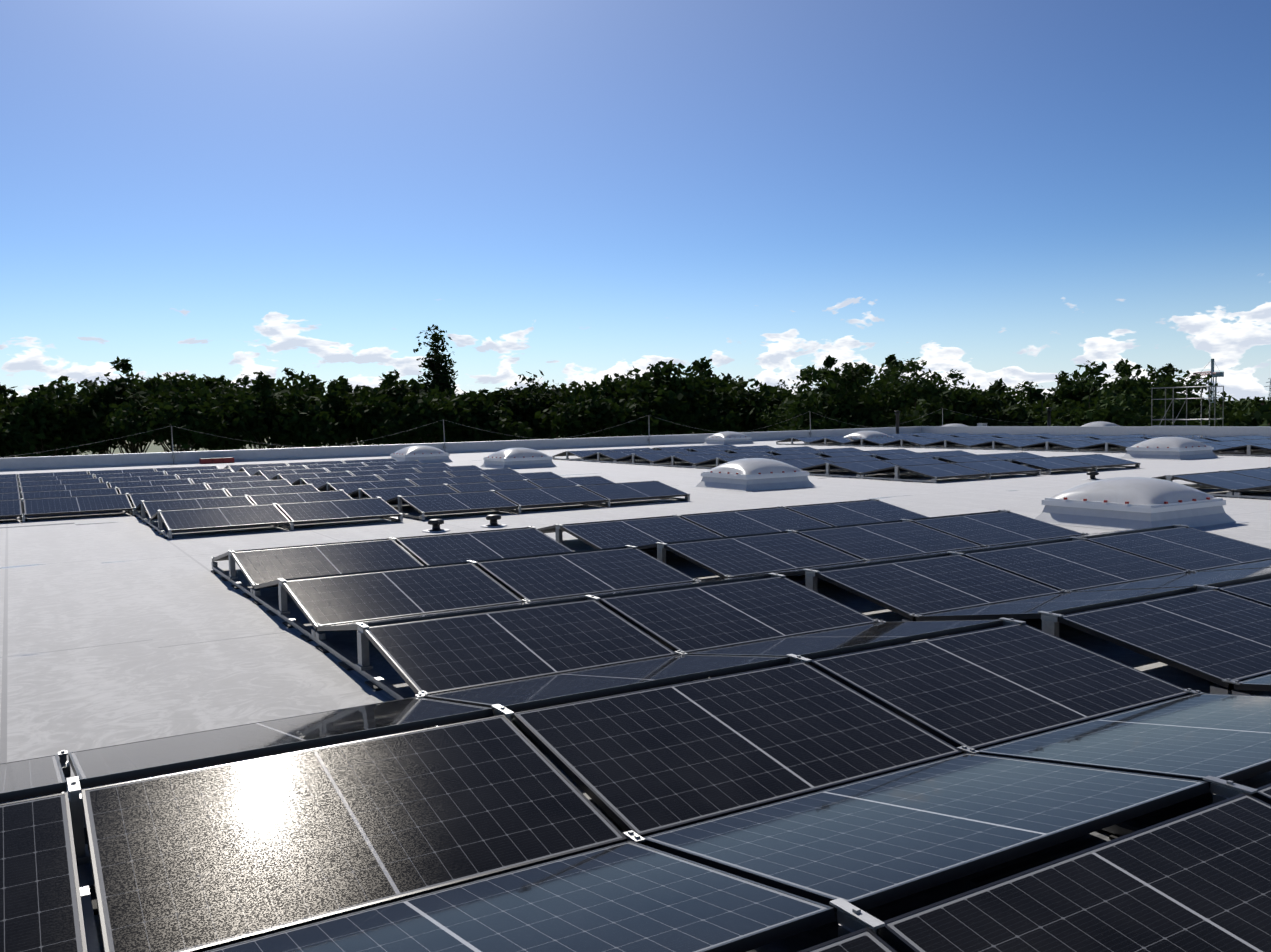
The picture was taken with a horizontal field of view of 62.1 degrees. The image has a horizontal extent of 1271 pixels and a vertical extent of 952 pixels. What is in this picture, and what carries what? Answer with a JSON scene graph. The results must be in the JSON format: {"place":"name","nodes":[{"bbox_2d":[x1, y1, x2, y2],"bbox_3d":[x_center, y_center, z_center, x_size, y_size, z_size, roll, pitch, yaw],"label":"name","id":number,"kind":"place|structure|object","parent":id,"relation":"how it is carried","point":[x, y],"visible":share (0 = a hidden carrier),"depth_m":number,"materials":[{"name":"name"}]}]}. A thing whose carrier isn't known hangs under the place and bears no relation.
{"place":"outdoors","nodes":[
{"label":"outdoors","id":0,"kind":"place"},
{"bbox_2d":[0,0,1270,400],"label":"sky","id":1,"kind":"structure","parent":0,"point":[1013,191],"materials":[{"name":"blue"}]},
{"bbox_2d":[15,400,1269,456],"bbox_3d":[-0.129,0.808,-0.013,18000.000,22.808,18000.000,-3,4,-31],"label":"terrain ground","id":2,"kind":"structure","parent":0,"point":[153,448],"depth_m":477.52,"materials":[{"name":"green plant"}]},
{"bbox_2d":[0,409,20,457],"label":"broad tree","id":3,"kind":"object","parent":2,"relation":"on","point":[11,450],"depth_m":110.87,"materials":[{"name":"green plant"}]},
{"bbox_2d":[0,385,52,457],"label":"broad tree","id":4,"kind":"object","parent":2,"relation":"on","point":[2,389],"visible":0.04,"depth_m":113.23,"materials":[{"name":"green plant"}]},
{"bbox_2d":[0,386,66,456],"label":"broad tree","id":5,"kind":"object","parent":2,"relation":"on","point":[8,393],"depth_m":129.06,"materials":[{"name":"green plant"}]},
{"bbox_2d":[30,390,74,456],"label":"broad tree","id":6,"kind":"object","parent":2,"relation":"on","point":[69,395],"visible":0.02,"depth_m":145.91,"materials":[{"name":"green plant"}]},
{"bbox_2d":[0,376,123,457],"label":"broad tree","id":7,"kind":"object","parent":2,"relation":"on","point":[59,423],"visible":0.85,"depth_m":109.02,"materials":[{"name":"green plant"}]},
{"bbox_2d":[0,392,136,456],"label":"broad tree","id":8,"kind":"object","parent":2,"relation":"on","point":[12,397],"visible":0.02,"depth_m":122.09,"materials":[{"name":"green plant"}]},
{"bbox_2d":[64,379,115,453],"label":"broad tree","id":9,"kind":"object","parent":2,"relation":"on","point":[85,382],"depth_m":149.50,"materials":[{"name":"green plant"}]},
{"bbox_2d":[71,356,179,453],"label":"broad tree","id":10,"kind":"object","parent":2,"relation":"on","point":[116,389],"visible":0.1,"depth_m":114.59,"materials":[{"name":"green plant"}]},
{"bbox_2d":[89,370,171,453],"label":"broad tree","id":11,"kind":"object","parent":2,"relation":"on","point":[137,376],"depth_m":133.34,"materials":[{"name":"green plant"}]},
{"bbox_2d":[106,377,168,452],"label":"broad tree","id":12,"kind":"object","parent":2,"relation":"on","point":[144,442],"visible":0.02,"depth_m":162.30,"materials":[{"name":"green plant"}]},
{"bbox_2d":[89,382,251,451],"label":"broad tree","id":13,"kind":"object","parent":2,"relation":"on","point":[202,413],"visible":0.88,"depth_m":108.06,"materials":[{"name":"green plant"}]},
{"bbox_2d":[130,372,228,450],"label":"broad tree","id":14,"kind":"object","parent":2,"relation":"on","point":[175,382],"visible":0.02,"depth_m":130.93,"materials":[{"name":"green plant"}]},
{"bbox_2d":[156,372,221,451],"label":"broad tree","id":15,"kind":"object","parent":2,"relation":"on","point":[171,379],"depth_m":157.58,"materials":[{"name":"green plant"}]},
{"bbox_2d":[188,379,245,450],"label":"broad tree","id":16,"kind":"object","parent":2,"relation":"on","point":[239,390],"depth_m":152.64,"materials":[{"name":"green plant"}]},
{"bbox_2d":[207,375,245,396],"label":"broad tree","id":17,"kind":"object","parent":2,"relation":"on","point":[224,381],"visible":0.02,"depth_m":166.24,"materials":[{"name":"green plant"}]},
{"bbox_2d":[236,374,261,448],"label":"broad tree","id":18,"kind":"object","parent":2,"relation":"on","point":[246,379],"depth_m":169.22,"materials":[{"name":"green plant"}]},
{"bbox_2d":[240,386,278,448],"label":"broad tree","id":19,"kind":"object","parent":2,"relation":"on","point":[266,437],"depth_m":159.23,"materials":[{"name":"green plant"}]},
{"bbox_2d":[212,367,323,448],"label":"broad tree","id":20,"kind":"object","parent":2,"relation":"on","point":[288,373],"visible":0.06,"depth_m":137.59,"materials":[{"name":"green plant"}]},
{"bbox_2d":[205,371,359,449],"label":"broad tree","id":21,"kind":"object","parent":2,"relation":"on","point":[287,420],"visible":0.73,"depth_m":114.80,"materials":[{"name":"green plant"}]},
{"bbox_2d":[304,381,368,445],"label":"broad tree","id":22,"kind":"object","parent":2,"relation":"on","point":[314,403],"visible":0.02,"depth_m":141.81,"materials":[{"name":"green plant"}]},
{"bbox_2d":[316,380,380,445],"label":"broad tree","id":23,"kind":"object","parent":2,"relation":"on","point":[327,392],"depth_m":159.25,"materials":[{"name":"green plant"}]},
{"bbox_2d":[322,375,416,445],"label":"broad tree","id":24,"kind":"object","parent":2,"relation":"on","point":[336,385],"visible":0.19,"depth_m":120.82,"materials":[{"name":"green plant"}]},
{"bbox_2d":[339,369,488,444],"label":"broad tree","id":25,"kind":"object","parent":2,"relation":"on","point":[422,409],"visible":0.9,"depth_m":116.91,"materials":[{"name":"green plant"}]},
{"bbox_2d":[379,382,456,436],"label":"broad tree","id":26,"kind":"object","parent":2,"relation":"on","point":[421,390],"depth_m":145.64,"materials":[{"name":"green plant"}]},
{"bbox_2d":[413,324,458,439],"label":"poplar tree","id":27,"kind":"object","parent":2,"relation":"on","point":[444,379],"visible":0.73,"depth_m":145.90,"materials":[{"name":"green plant"}]},
{"bbox_2d":[422,389,549,442],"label":"broad tree","id":28,"kind":"object","parent":2,"relation":"on","point":[499,419],"visible":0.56,"depth_m":119.43,"materials":[{"name":"green plant"}]},
{"bbox_2d":[488,370,586,438],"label":"broad tree","id":29,"kind":"object","parent":2,"relation":"on","point":[526,403],"visible":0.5,"depth_m":125.68,"materials":[{"name":"green plant"}]},
{"bbox_2d":[515,381,585,438],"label":"broad tree","id":30,"kind":"object","parent":2,"relation":"on","point":[549,390],"depth_m":157.75,"materials":[{"name":"green plant"}]},
{"bbox_2d":[530,386,597,438],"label":"broad tree","id":31,"kind":"object","parent":2,"relation":"on","point":[546,430],"depth_m":143.33,"materials":[{"name":"green plant"}]},
{"bbox_2d":[559,381,626,437],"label":"broad tree","id":32,"kind":"object","parent":2,"relation":"on","point":[576,383],"depth_m":172.11,"materials":[{"name":"green plant"}]},
{"bbox_2d":[533,377,677,438],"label":"broad tree","id":33,"kind":"object","parent":2,"relation":"on","point":[600,408],"visible":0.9,"depth_m":117.23,"materials":[{"name":"green plant"}]},
{"bbox_2d":[596,368,646,436],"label":"broad tree","id":34,"kind":"object","parent":2,"relation":"on","point":[621,377],"visible":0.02,"depth_m":145.05,"materials":[{"name":"green plant"}]},
{"bbox_2d":[0,426,1270,951],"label":"flat roof","id":35,"kind":"structure","parent":2,"relation":"on","point":[116,628],"depth_m":10.74,"materials":[{"name":"concrete"}]},
{"bbox_2d":[199,457,234,463],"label":"red crates","id":36,"kind":"object","parent":35,"relation":"on","point":[215,460],"visible":1,"depth_m":42.51,"materials":[{"name":"red plastic"}]},
{"bbox_2d":[0,458,689,538],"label":"solar panels","id":37,"kind":"object","parent":35,"relation":"on","point":[179,499],"visible":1,"depth_m":20.45,"materials":[{"name":"black glass"}]},
{"bbox_2d":[390,445,452,462],"bbox_3d":[-8.083,-0.829,39.507,2.140,0.631,2.140,-3,4,-31],"label":"skylight","id":38,"kind":"object","parent":35,"relation":"on","point":[424,454],"visible":1,"depth_m":38.90,"materials":[{"name":"white plastic"}]},
{"bbox_2d":[422,519,450,532],"bbox_3d":[-2.972,0.732,15.720,0.420,0.180,0.409,-3,4,-31],"label":"roof vent","id":39,"kind":"object","parent":35,"relation":"on","point":[435,523],"visible":1,"depth_m":15.65,"materials":[{"name":"grey metal"}]},
{"bbox_2d":[480,514,506,527],"bbox_3d":[-2.184,0.684,16.239,0.420,0.180,0.410,-3,4,-31],"label":"roof vent","id":40,"kind":"object","parent":35,"relation":"on","point":[493,518],"visible":1,"depth_m":16.16,"materials":[{"name":"grey metal"}]},
{"bbox_2d":[479,448,559,468],"bbox_3d":[-3.839,-0.609,34.385,2.140,0.631,2.140,-3,4,-31],"label":"skylight","id":41,"kind":"object","parent":35,"relation":"on","point":[517,458],"visible":0.98,"depth_m":33.77,"materials":[{"name":"white plastic"}]},
{"bbox_2d":[5,404,1217,464],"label":"edge protection posts","id":42,"kind":"object","parent":35,"relation":"on","point":[444,447],"visible":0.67,"depth_m":48.18,"materials":[{"name":"metal"}]},
{"bbox_2d":[0,499,1270,951],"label":"solar panels","id":43,"kind":"object","parent":35,"relation":"on","point":[754,811],"visible":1,"depth_m":4.42,"materials":[{"name":"black glass"}]},
{"bbox_2d":[703,431,757,444],"bbox_3d":[4.691,-1.943,53.467,2.140,0.631,2.140,-3,4,-31],"label":"skylight","id":44,"kind":"object","parent":35,"relation":"on","point":[726,438],"visible":1,"depth_m":52.87,"materials":[{"name":"white plastic"}]},
{"bbox_2d":[692,458,821,491],"bbox_3d":[2.634,-0.080,23.381,2.140,0.631,2.140,-3,4,-31],"label":"skylight","id":45,"kind":"object","parent":35,"relation":"on","point":[751,474],"visible":1,"depth_m":22.78,"materials":[{"name":"white plastic"}]},
{"bbox_2d":[552,444,1140,482],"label":"solar panels","id":46,"kind":"object","parent":35,"relation":"on","point":[934,465],"visible":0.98,"depth_m":28.82,"materials":[{"name":"black glass"}]},
{"bbox_2d":[836,431,893,444],"bbox_3d":[10.711,-1.786,48.785,2.140,0.631,2.140,-3,4,-31],"label":"skylight","id":47,"kind":"object","parent":35,"relation":"on","point":[858,435],"visible":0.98,"depth_m":48.21,"materials":[{"name":"white plastic"}]},
{"bbox_2d":[894,411,900,433],"bbox_3d":[14.817,-2.958,59.678,0.440,1.490,0.429,-3,4,-31],"label":"flue pipe","id":48,"kind":"object","parent":35,"relation":"on","point":[897,422],"visible":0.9,"depth_m":59.59,"materials":[{"name":"black metal"}]},
{"bbox_2d":[943,423,966,425],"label":"skylight","id":49,"kind":"object","parent":35,"relation":"on","point":[954,424],"visible":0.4,"depth_m":62.42,"materials":[{"name":"white plastic"}]},
{"bbox_2d":[977,423,987,425],"bbox_3d":[21.249,-2.940,64.664,0.500,0.580,0.400,-3,4,-31],"label":"rooftop unit","id":50,"kind":"object","parent":35,"relation":"on","point":[981,424],"visible":0.25,"depth_m":64.51,"materials":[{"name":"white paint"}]},
{"bbox_2d":[776,432,1270,456],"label":"solar panels","id":51,"kind":"object","parent":35,"relation":"on","point":[1228,444],"visible":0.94,"depth_m":41.44,"materials":[{"name":"blue glass"}]},
{"bbox_2d":[1046,407,1052,425],"bbox_3d":[24.516,-3.335,62.512,0.440,1.490,0.429,-3,4,-31],"label":"flue pipe","id":52,"kind":"object","parent":35,"relation":"on","point":[1049,409],"visible":0.85,"depth_m":62.42,"materials":[{"name":"black metal"}]},
{"bbox_2d":[1082,472,1100,479],"bbox_3d":[10.130,-0.007,23.376,0.420,0.180,0.410,-3,4,-31],"label":"roof vent","id":53,"kind":"object","parent":35,"relation":"on","point":[1092,475],"visible":0.98,"depth_m":23.31,"materials":[{"name":"black plastic"}]},
{"bbox_2d":[1082,421,1118,425],"bbox_3d":[26.237,-2.768,59.599,2.140,0.631,2.140,-3,4,-31],"label":"skylight","id":54,"kind":"object","parent":35,"relation":"on","point":[1100,423],"visible":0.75,"depth_m":59.12,"materials":[{"name":"white plastic"}]},
{"bbox_2d":[1035,477,1245,530],"bbox_3d":[7.068,0.333,15.015,2.140,0.631,2.140,-3,4,-31],"label":"skylight","id":55,"kind":"object","parent":35,"relation":"on","point":[1124,503],"visible":1,"depth_m":14.46,"materials":[{"name":"white plastic"}]},
{"bbox_2d":[1122,437,1221,459],"bbox_3d":[16.006,-0.861,31.632,2.140,0.631,2.140,-3,4,-31],"label":"skylight","id":56,"kind":"object","parent":35,"relation":"on","point":[1169,448],"visible":1,"depth_m":31.08,"materials":[{"name":"white plastic"}]},
{"bbox_2d":[1153,467,1270,498],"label":"solar panels","id":57,"kind":"object","parent":35,"relation":"on","point":[1234,482],"visible":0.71,"depth_m":19.35,"materials":[{"name":"blue glass"}]},
{"bbox_2d":[613,359,756,436],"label":"broad tree","id":58,"kind":"object","parent":2,"relation":"on","point":[690,411],"visible":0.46,"depth_m":119.87,"materials":[{"name":"green plant"}]},
{"bbox_2d":[650,356,744,432],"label":"broad tree","id":59,"kind":"object","parent":2,"relation":"on","point":[703,366],"visible":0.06,"depth_m":144.80,"materials":[{"name":"green plant"}]},
{"bbox_2d":[686,367,722,382],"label":"broad tree","id":60,"kind":"object","parent":2,"relation":"on","point":[710,374],"depth_m":177.94,"materials":[{"name":"green plant"}]},
{"bbox_2d":[699,373,795,432],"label":"broad tree","id":61,"kind":"object","parent":2,"relation":"on","point":[762,400],"visible":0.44,"depth_m":121.10,"materials":[{"name":"green plant"}]},
{"bbox_2d":[756,376,816,430],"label":"birch tree","id":62,"kind":"object","parent":2,"relation":"on","point":[778,416],"visible":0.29,"depth_m":115.58,"materials":[{"name":"green plant"}]},
{"bbox_2d":[779,364,855,430],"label":"birch tree","id":63,"kind":"object","parent":2,"relation":"on","point":[807,374],"visible":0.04,"depth_m":84.38,"materials":[{"name":"green plant"}]},
{"bbox_2d":[788,355,866,421],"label":"broad tree","id":64,"kind":"object","parent":2,"relation":"on","point":[829,362],"visible":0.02,"depth_m":102.68,"materials":[{"name":"green plant"}]},
{"bbox_2d":[775,364,907,430],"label":"broad tree","id":65,"kind":"object","parent":2,"relation":"on","point":[829,410],"visible":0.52,"depth_m":78.83,"materials":[{"name":"green plant"}]},
{"bbox_2d":[841,361,875,388],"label":"birch tree","id":66,"kind":"object","parent":2,"relation":"on","point":[847,366],"visible":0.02,"depth_m":118.00,"materials":[{"name":"green plant"}]},
{"bbox_2d":[846,354,917,426],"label":"broad tree","id":67,"kind":"object","parent":2,"relation":"on","point":[890,358],"visible":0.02,"depth_m":87.32,"materials":[{"name":"green plant"}]},
{"bbox_2d":[855,363,910,394],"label":"birch tree","id":68,"kind":"object","parent":2,"relation":"on","point":[886,375],"visible":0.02,"depth_m":95.68,"materials":[{"name":"green plant"}]},
{"bbox_2d":[852,357,956,427],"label":"birch tree","id":69,"kind":"object","parent":2,"relation":"on","point":[928,390],"visible":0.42,"depth_m":78.61,"materials":[{"name":"green plant"}]},
{"bbox_2d":[896,371,925,386],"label":"birch tree","id":70,"kind":"object","parent":2,"relation":"on","point":[913,378],"depth_m":113.44,"materials":[{"name":"green plant"}]},
{"bbox_2d":[923,369,937,379],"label":"birch tree","id":71,"kind":"object","parent":2,"relation":"on","point":[931,377],"visible":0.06,"depth_m":99.24,"materials":[{"name":"green plant"}]},
{"bbox_2d":[914,381,979,401],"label":"broad tree","id":72,"kind":"object","parent":2,"relation":"on","point":[978,386],"depth_m":107.35,"materials":[{"name":"green plant"}]},
{"bbox_2d":[946,369,978,391],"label":"birch tree","id":73,"kind":"object","parent":2,"relation":"on","point":[954,376],"visible":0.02,"depth_m":85.45,"materials":[{"name":"green plant"}]},
{"bbox_2d":[904,387,1030,426],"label":"broad tree","id":74,"kind":"object","parent":2,"relation":"on","point":[968,402],"visible":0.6,"depth_m":70.38,"materials":[{"name":"green plant"}]},
{"bbox_2d":[972,378,1061,415],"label":"broad tree","id":75,"kind":"object","parent":2,"relation":"on","point":[996,385],"visible":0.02,"depth_m":84.12,"materials":[{"name":"green plant"}]},
{"bbox_2d":[1007,380,1048,407],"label":"birch tree","id":76,"kind":"object","parent":2,"relation":"on","point":[1022,393],"visible":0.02,"depth_m":105.20,"materials":[{"name":"green plant"}]},
{"bbox_2d":[1025,390,1061,406],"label":"broad tree","id":77,"kind":"object","parent":2,"relation":"on","point":[1041,400],"depth_m":96.18,"materials":[{"name":"green plant"}]},
{"bbox_2d":[995,386,1117,425],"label":"broad tree","id":78,"kind":"object","parent":2,"relation":"on","point":[1033,394],"visible":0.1,"depth_m":72.98,"materials":[{"name":"green plant"}]},
{"bbox_2d":[1036,370,1107,401],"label":"birch tree","id":79,"kind":"object","parent":2,"relation":"on","point":[1063,374],"visible":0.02,"depth_m":109.75,"materials":[{"name":"green plant"}]},
{"bbox_2d":[1028,358,1158,424],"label":"broad tree","id":80,"kind":"object","parent":2,"relation":"on","point":[1069,389],"visible":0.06,"depth_m":82.49,"materials":[{"name":"green plant"}]},
{"bbox_2d":[1023,360,1171,425],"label":"birch tree","id":81,"kind":"object","parent":2,"relation":"on","point":[1106,409],"visible":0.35,"depth_m":67.89,"materials":[{"name":"green plant"}]},
{"bbox_2d":[1094,381,1141,403],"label":"birch tree","id":82,"kind":"object","parent":2,"relation":"on","point":[1109,387],"depth_m":95.41,"materials":[{"name":"green plant"}]},
{"bbox_2d":[1116,374,1208,411],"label":"broad tree","id":83,"kind":"object","parent":2,"relation":"on","point":[1204,400],"depth_m":91.64,"materials":[{"name":"green plant"}]},
{"bbox_2d":[1121,369,1218,425],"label":"birch tree","id":84,"kind":"object","parent":2,"relation":"on","point":[1179,403],"visible":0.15,"depth_m":73.32,"materials":[{"name":"green plant"}]},
{"bbox_2d":[1136,363,1208,419],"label":"birch tree","id":85,"kind":"object","parent":2,"relation":"on","point":[1165,369],"visible":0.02,"depth_m":80.64,"materials":[{"name":"green plant"}]},
{"bbox_2d":[1193,359,1223,402],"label":"tower crane","id":86,"kind":"object","parent":2,"relation":"on","point":[1216,374],"visible":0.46,"depth_m":454.05,"materials":[{"name":"grey metal"}]},
{"bbox_2d":[1167,398,1270,425],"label":"broad tree","id":87,"kind":"object","parent":2,"relation":"on","point":[1259,418],"visible":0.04,"depth_m":66.01,"materials":[{"name":"green plant"}]},
{"bbox_2d":[1199,397,1245,411],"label":"birch tree","id":88,"kind":"object","parent":2,"relation":"on","point":[1235,402],"depth_m":104.82,"materials":[{"name":"green plant"}]},
{"bbox_2d":[1193,403,1255,416],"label":"birch tree","id":89,"kind":"object","parent":2,"relation":"on","point":[1211,407],"depth_m":86.66,"materials":[{"name":"green plant"}]},
{"bbox_2d":[1191,391,1269,424],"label":"birch tree","id":90,"kind":"object","parent":2,"relation":"on","point":[1232,406],"visible":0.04,"depth_m":75.99,"materials":[{"name":"green plant"}]},
{"bbox_2d":[1236,401,1270,419],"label":"broad tree","id":91,"kind":"object","parent":2,"relation":"on","point":[1254,408],"visible":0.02,"depth_m":86.02,"materials":[{"name":"green plant"}]},
{"bbox_2d":[1240,396,1270,405],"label":"broad tree","id":92,"kind":"object","parent":2,"relation":"on","point":[1248,399],"visible":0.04,"depth_m":191.37,"materials":[{"name":"green plant"}]},
{"bbox_2d":[1264,379,1270,400],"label":"pylon","id":93,"kind":"object","parent":2,"relation":"on","point":[1269,388],"visible":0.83,"depth_m":1538.86,"materials":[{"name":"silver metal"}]},
{"bbox_2d":[1151,386,1223,425],"bbox_3d":[26.669,2.127,51.134,1.250,12.872,3.050,-3,4,-31],"label":"frame","id":94,"kind":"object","parent":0,"point":[1186,419],"depth_m":50.49,"materials":[{"name":"metal"}]}
]}

